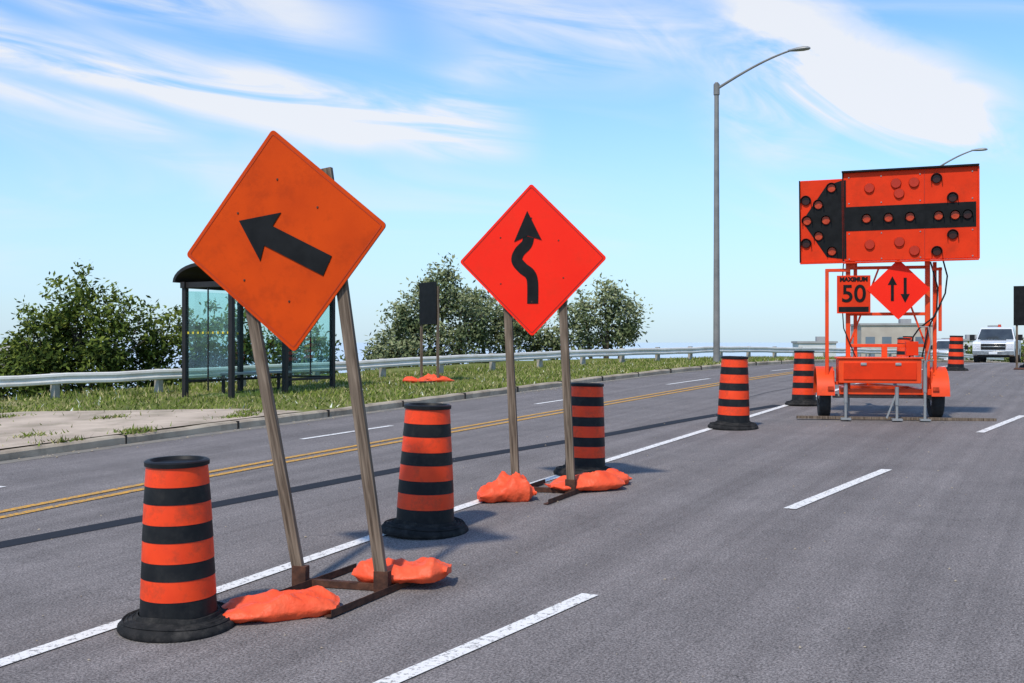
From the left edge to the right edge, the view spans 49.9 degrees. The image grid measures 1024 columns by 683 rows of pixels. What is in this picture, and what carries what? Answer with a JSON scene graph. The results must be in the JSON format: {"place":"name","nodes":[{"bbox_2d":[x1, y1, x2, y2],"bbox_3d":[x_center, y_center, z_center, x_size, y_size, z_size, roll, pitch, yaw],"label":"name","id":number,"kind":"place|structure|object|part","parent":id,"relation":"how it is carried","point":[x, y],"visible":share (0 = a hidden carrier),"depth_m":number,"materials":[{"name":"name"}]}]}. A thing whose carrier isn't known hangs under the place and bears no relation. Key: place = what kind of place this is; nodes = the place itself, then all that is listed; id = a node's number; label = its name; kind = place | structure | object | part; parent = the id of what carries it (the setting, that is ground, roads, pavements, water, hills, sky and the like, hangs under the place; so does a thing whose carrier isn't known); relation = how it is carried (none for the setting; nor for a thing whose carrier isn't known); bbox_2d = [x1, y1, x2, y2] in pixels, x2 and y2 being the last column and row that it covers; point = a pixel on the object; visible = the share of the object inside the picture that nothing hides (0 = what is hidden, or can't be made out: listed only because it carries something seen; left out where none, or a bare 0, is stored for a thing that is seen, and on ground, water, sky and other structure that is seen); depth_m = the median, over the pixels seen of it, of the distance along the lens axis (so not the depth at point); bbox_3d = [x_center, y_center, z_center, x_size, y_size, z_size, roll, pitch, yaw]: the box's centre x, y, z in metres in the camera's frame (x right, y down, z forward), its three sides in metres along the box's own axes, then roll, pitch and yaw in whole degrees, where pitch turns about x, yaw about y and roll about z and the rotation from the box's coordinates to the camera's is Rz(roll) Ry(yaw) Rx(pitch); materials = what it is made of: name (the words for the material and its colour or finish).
{"place":"outdoors","nodes":[
{"label":"outdoors","id":0,"kind":"place"},
{"bbox_2d":[0,409,299,448],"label":"sidewalk","id":1,"kind":"structure","parent":0,"point":[79,422],"depth_m":19.12,"materials":[{"name":"concrete"}]},
{"bbox_2d":[0,362,1023,682],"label":"road","id":2,"kind":"structure","parent":0,"point":[712,518],"depth_m":9.04,"materials":[{"name":"grey asphalt"}]},
{"bbox_2d":[116,455,236,642],"bbox_3d":[-2.168,1.305,7.129,0.760,1.088,0.760,-1,2,-17],"label":"traffic drum","id":3,"kind":"object","parent":2,"relation":"on","point":[179,602],"visible":1,"depth_m":6.95,"materials":[{"name":"plastic"}]},
{"bbox_2d":[217,585,339,623],"bbox_3d":[-1.576,1.744,7.347,0.840,0.172,0.446,0,1,-8],"label":"sandbag","id":4,"kind":"object","parent":2,"relation":"on","point":[275,605],"visible":0.91,"depth_m":7.24,"materials":[{"name":"orange fabric"}]},
{"bbox_2d":[187,131,413,617],"bbox_3d":[-1.606,0.135,8.014,1.752,3.362,1.266,0,0,17],"label":"construction warning sign","id":5,"kind":"object","parent":2,"relation":"on","point":[287,238],"visible":0.85,"depth_m":8.02,"materials":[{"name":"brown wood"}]},
{"bbox_2d":[302,425,391,438],"bbox_3d":[-2.705,1.501,18.257,0.110,0.063,2.311,0,0,31],"label":"white lane dash","id":6,"kind":"object","parent":2,"relation":"on","point":[343,432],"visible":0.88,"depth_m":18.03,"materials":[{"name":"paint"}]},
{"bbox_2d":[0,405,781,547],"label":"tar seam","id":7,"kind":"object","parent":2,"relation":"on","point":[50,535],"visible":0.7,"depth_m":12.32,"materials":[{"name":"black asphalt"}]},
{"bbox_2d":[351,557,451,583],"bbox_3d":[-0.804,1.663,8.103,0.720,0.176,0.446,-3,-1,6],"label":"sandbag","id":8,"kind":"object","parent":2,"relation":"on","point":[421,570],"visible":0.84,"depth_m":7.95,"materials":[{"name":"orange fabric"}]},
{"bbox_2d":[0,362,824,463],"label":"concrete gutter","id":9,"kind":"object","parent":2,"relation":"on","point":[100,448],"visible":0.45,"depth_m":18.77,"materials":[{"name":"concrete"}]},
{"bbox_2d":[381,403,468,538],"bbox_3d":[-0.773,1.140,9.949,0.802,1.148,0.802,2,1,27],"label":"traffic drum","id":10,"kind":"object","parent":2,"relation":"on","point":[425,504],"visible":1,"depth_m":9.74,"materials":[{"name":"plastic"}]},
{"bbox_2d":[0,362,941,512],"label":"yellow centre line","id":11,"kind":"object","parent":2,"relation":"on","point":[51,501],"visible":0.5,"depth_m":14.76,"materials":[{"name":"paint"}]},
{"bbox_2d":[373,593,596,682],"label":"white lane dash","id":12,"kind":"object","parent":2,"relation":"on","point":[435,661],"visible":1,"depth_m":6.67,"materials":[{"name":"paint"}]},
{"bbox_2d":[0,363,986,666],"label":"white edge line","id":13,"kind":"object","parent":2,"relation":"on","point":[114,623],"visible":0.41,"depth_m":8.41,"materials":[{"name":"paint"}]},
{"bbox_2d":[0,362,1002,517],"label":"yellow centre line","id":14,"kind":"object","parent":2,"relation":"on","point":[58,505],"visible":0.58,"depth_m":14.54,"materials":[{"name":"paint"}]},
{"bbox_2d":[477,471,536,502],"bbox_3d":[-0.066,1.502,11.451,0.617,0.301,0.404,0,-1,-10],"label":"sandbag","id":15,"kind":"object","parent":2,"relation":"on","point":[504,486],"visible":1,"depth_m":11.29,"materials":[{"name":"orange fabric"}]},
{"bbox_2d":[18,369,1019,682],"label":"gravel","id":16,"kind":"structure","parent":2,"relation":"on","point":[454,459],"depth_m":15.69,"materials":[{"name":"grey gravel"}]},
{"bbox_2d":[461,185,605,504],"bbox_3d":[0.348,-0.020,11.788,1.506,3.337,1.248,0,0,-23],"label":"construction warning sign","id":17,"kind":"object","parent":2,"relation":"on","point":[533,260],"visible":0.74,"depth_m":11.82,"materials":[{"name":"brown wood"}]},
{"bbox_2d":[553,383,610,475],"bbox_3d":[0.883,1.044,13.203,0.760,1.088,0.760,2,-1,-25],"label":"traffic drum","id":18,"kind":"object","parent":2,"relation":"on","point":[588,424],"visible":0.79,"depth_m":13.02,"materials":[{"name":"plastic"}]},
{"bbox_2d":[544,470,624,490],"bbox_3d":[0.805,1.498,11.990,0.861,0.207,0.429,0,1,-15],"label":"sandbag","id":19,"kind":"object","parent":2,"relation":"on","point":[598,480],"visible":0.94,"depth_m":11.85,"materials":[{"name":"orange fabric"}]},
{"bbox_2d":[606,468,631,484],"bbox_3d":[1.007,1.522,12.339,0.680,0.174,0.450,0,-1,-30],"label":"sandbag","id":20,"kind":"object","parent":2,"relation":"on","point":[626,478],"visible":0.23,"depth_m":12.38,"materials":[{"name":"orange fabric"}]},
{"bbox_2d":[708,356,758,430],"bbox_3d":[3.663,0.837,18.144,0.828,1.186,0.828,0,1,-40],"label":"traffic drum","id":21,"kind":"object","parent":2,"relation":"on","point":[733,413],"visible":1,"depth_m":17.93,"materials":[{"name":"plastic"}]},
{"bbox_2d":[785,351,816,405],"bbox_3d":[5.976,0.744,22.507,0.775,1.110,0.775,0,-2,31],"label":"traffic drum","id":22,"kind":"object","parent":2,"relation":"on","point":[803,394],"visible":0.89,"depth_m":22.32,"materials":[{"name":"plastic"}]},
{"bbox_2d":[785,469,890,508],"bbox_3d":[3.594,1.577,11.935,0.124,0.091,3.094,0,0,36],"label":"white lane dash","id":23,"kind":"object","parent":2,"relation":"on","point":[799,504],"visible":1,"depth_m":11.75,"materials":[{"name":"paint"}]},
{"bbox_2d":[796,163,996,420],"bbox_3d":[7.299,-0.804,20.038,3.088,4.348,3.760,0,0,36],"label":"arrow board trailer","id":24,"kind":"object","parent":2,"relation":"on","point":[899,216],"visible":0.99,"depth_m":18.99,"materials":[{"name":"metal"}]},
{"bbox_2d":[896,338,910,356],"bbox_3d":[12.098,0.438,33.982,0.760,1.088,0.760,0,1,-11],"label":"traffic drum","id":25,"kind":"object","parent":2,"relation":"on","point":[900,352],"visible":0.29,"depth_m":33.81,"materials":[{"name":"plastic"}]},
{"bbox_2d":[903,336,913,356],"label":"traffic drum","id":26,"kind":"object","parent":2,"relation":"on","point":[910,339],"visible":0.16,"depth_m":41.82,"materials":[{"name":"plastic"}]},
{"bbox_2d":[931,338,967,359],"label":"white pickup truck","id":27,"kind":"object","parent":2,"relation":"on","point":[942,344],"visible":0.16,"depth_m":75.08,"materials":[{"name":"paint"}]},
{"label":"windows","id":28,"kind":"part","parent":27,"relation":"part of","materials":[{"name":"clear glass"}]},
{"bbox_2d":[946,336,968,370],"bbox_3d":[14.412,0.376,35.683,0.790,1.132,0.790,0,2,-29],"label":"traffic drum","id":29,"kind":"object","parent":2,"relation":"on","point":[956,356],"visible":0.97,"depth_m":35.49,"materials":[{"name":"plastic"}]},
{"bbox_2d":[970,324,1022,362],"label":"white pickup truck","id":30,"kind":"object","parent":2,"relation":"on","point":[998,340],"visible":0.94,"depth_m":56.19,"materials":[{"name":"paint"}]},
{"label":"windows","id":31,"kind":"part","parent":30,"relation":"part of","materials":[{"name":"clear glass"}]},
{"bbox_2d":[977,415,1023,432],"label":"white lane dash","id":32,"kind":"object","parent":2,"relation":"on","point":[1001,423],"visible":1,"depth_m":18.13,"materials":[{"name":"paint"}]},
{"bbox_2d":[1014,286,1023,368],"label":"road sign","id":33,"kind":"object","parent":2,"relation":"on","point":[1018,305],"visible":1,"depth_m":36.28,"materials":[{"name":"black metal"}]},
{"bbox_2d":[0,350,1023,449],"bbox_3d":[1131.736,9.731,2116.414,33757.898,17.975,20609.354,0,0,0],"label":"ground","id":34,"kind":"structure","parent":0,"point":[243,396],"depth_m":25.98,"materials":[{"name":"green plant"}]},
{"bbox_2d":[0,326,73,398],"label":"bush","id":35,"kind":"object","parent":34,"relation":"on","point":[5,396],"visible":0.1,"depth_m":37.14,"materials":[{"name":"green plant"}]},
{"bbox_2d":[0,260,164,398],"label":"bush","id":36,"kind":"object","parent":34,"relation":"on","point":[81,349],"visible":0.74,"depth_m":35.51,"materials":[{"name":"green plant"}]},
{"bbox_2d":[120,295,236,387],"bbox_3d":[-11.498,0.636,37.664,3.860,4.486,3.472,0,0,11],"label":"bush","id":37,"kind":"object","parent":34,"relation":"on","point":[199,360],"visible":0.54,"depth_m":37.28,"materials":[{"name":"green plant"}]},
{"bbox_2d":[173,263,334,397],"bbox_3d":[-6.063,-0.241,26.725,1.800,3.120,4.100,0,0,28],"label":"bus shelter","id":38,"kind":"object","parent":34,"relation":"on","point":[191,276],"visible":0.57,"depth_m":25.68,"materials":[{"name":"black glass"}]},
{"bbox_2d":[189,297,344,377],"bbox_3d":[-8.609,0.388,39.548,5.802,4.639,3.336,0,0,0],"label":"bush","id":39,"kind":"object","parent":34,"relation":"on","point":[317,342],"visible":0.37,"depth_m":39.46,"materials":[{"name":"green plant"}]},
{"bbox_2d":[359,331,432,370],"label":"bush","id":40,"kind":"object","parent":34,"relation":"on","point":[399,346],"visible":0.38,"depth_m":49.83,"materials":[{"name":"green plant"}]},
{"bbox_2d":[403,376,427,382],"bbox_3d":[-2.598,1.021,29.638,0.680,0.174,0.376,0,-1,-11],"label":"sandbag","id":41,"kind":"object","parent":34,"relation":"on","point":[409,379],"visible":0.84,"depth_m":29.50,"materials":[{"name":"orange fabric"}]},
{"bbox_2d":[419,374,435,379],"bbox_3d":[-2.248,0.984,30.306,0.678,0.209,0.390,0,-1,11],"label":"sandbag","id":42,"kind":"object","parent":34,"relation":"on","point":[427,376],"visible":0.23,"depth_m":30.20,"materials":[{"name":"orange fabric"}]},
{"bbox_2d":[419,282,438,382],"bbox_3d":[-2.250,-0.250,30.000,1.100,2.725,1.030,0,0,-32],"label":"road sign","id":43,"kind":"object","parent":34,"relation":"on","point":[428,303],"visible":0.9,"depth_m":29.87,"materials":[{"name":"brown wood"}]},
{"bbox_2d":[364,252,502,368],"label":"tree","id":44,"kind":"object","parent":34,"relation":"on","point":[409,327],"visible":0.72,"depth_m":50.69,"materials":[{"name":"green plant"}]},
{"bbox_2d":[428,375,453,381],"bbox_3d":[-1.898,0.996,29.748,0.684,0.208,0.350,0,0,-28],"label":"sandbag","id":45,"kind":"object","parent":34,"relation":"on","point":[439,379],"visible":0.87,"depth_m":29.61,"materials":[{"name":"orange fabric"}]},
{"bbox_2d":[451,286,533,363],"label":"tree","id":46,"kind":"object","parent":34,"relation":"on","point":[496,334],"visible":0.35,"depth_m":52.75,"materials":[{"name":"green plant"}]},
{"bbox_2d":[0,346,1003,397],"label":"guardrail","id":47,"kind":"object","parent":34,"relation":"on","point":[54,381],"visible":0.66,"depth_m":32.85,"materials":[{"name":"silver metal"}]},
{"bbox_2d":[0,359,1009,460],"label":"concrete kerb","id":48,"kind":"structure","parent":34,"relation":"on","point":[53,448],"depth_m":20.18,"materials":[{"name":"grey concrete"}]},
{"bbox_2d":[117,360,781,443],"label":"kerb joints","id":49,"kind":"object","parent":48,"relation":"on","point":[517,387],"visible":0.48,"depth_m":25.25,"materials":[{"name":"concrete"}]},
{"bbox_2d":[517,319,581,359],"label":"tree","id":50,"kind":"object","parent":34,"relation":"on","point":[542,342],"visible":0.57,"depth_m":53.57,"materials":[{"name":"green plant"}]},
{"bbox_2d":[553,272,653,358],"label":"tree","id":51,"kind":"object","parent":34,"relation":"on","point":[615,298],"visible":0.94,"depth_m":51.66,"materials":[{"name":"green plant"}]},
{"bbox_2d":[713,46,810,362],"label":"street lamp","id":52,"kind":"object","parent":34,"relation":"on","point":[717,86],"visible":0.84,"depth_m":41.31,"materials":[{"name":"metal"}]},
{"bbox_2d":[793,343,835,356],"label":"walls","id":53,"kind":"structure","parent":34,"relation":"on","point":[832,345],"depth_m":210.04,"materials":[{"name":"white"}]},
{"bbox_2d":[791,337,837,342],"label":"roof","id":54,"kind":"structure","parent":53,"relation":"on","point":[819,339],"depth_m":210.19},
{"bbox_2d":[851,325,932,356],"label":"walls","id":55,"kind":"structure","parent":34,"relation":"on","point":[879,332],"depth_m":206.33,"materials":[{"name":"beige brick"}]},
{"bbox_2d":[851,337,924,358],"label":"windows","id":56,"kind":"structure","parent":55,"relation":"attached to","point":[885,340],"depth_m":206.32,"materials":[{"name":"grey glass"}]},
{"bbox_2d":[850,319,932,325],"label":"roof","id":57,"kind":"structure","parent":55,"relation":"on","point":[904,321],"depth_m":206.36,"materials":[{"name":"grey"}]},
{"bbox_2d":[930,148,987,358],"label":"street lamp","id":58,"kind":"object","parent":34,"relation":"on","point":[981,149],"visible":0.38,"depth_m":59.16,"materials":[{"name":"metal"}]},
{"bbox_2d":[931,337,1023,362],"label":"bush","id":59,"kind":"object","parent":34,"relation":"on","point":[1004,360],"visible":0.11,"depth_m":149.80,"materials":[{"name":"green plant"}]},
{"bbox_2d":[963,341,1000,361],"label":"walls","id":60,"kind":"structure","parent":34,"relation":"on","point":[969,343],"depth_m":228.81,"materials":[{"name":"white"}]},
{"bbox_2d":[963,335,976,340],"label":"roof","id":61,"kind":"structure","parent":60,"relation":"on","point":[967,337],"depth_m":234.19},
{"bbox_2d":[0,0,1023,342],"label":"sky","id":62,"kind":"structure","parent":0,"point":[126,125],"materials":[{"name":"blue"}]},
{"bbox_2d":[2,343,1023,395],"bbox_3d":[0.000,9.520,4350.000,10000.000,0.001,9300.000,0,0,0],"label":"lake","id":63,"kind":"structure","parent":0,"point":[361,346],"depth_m":1047.26,"materials":[{"name":"liquid"}]}
]}

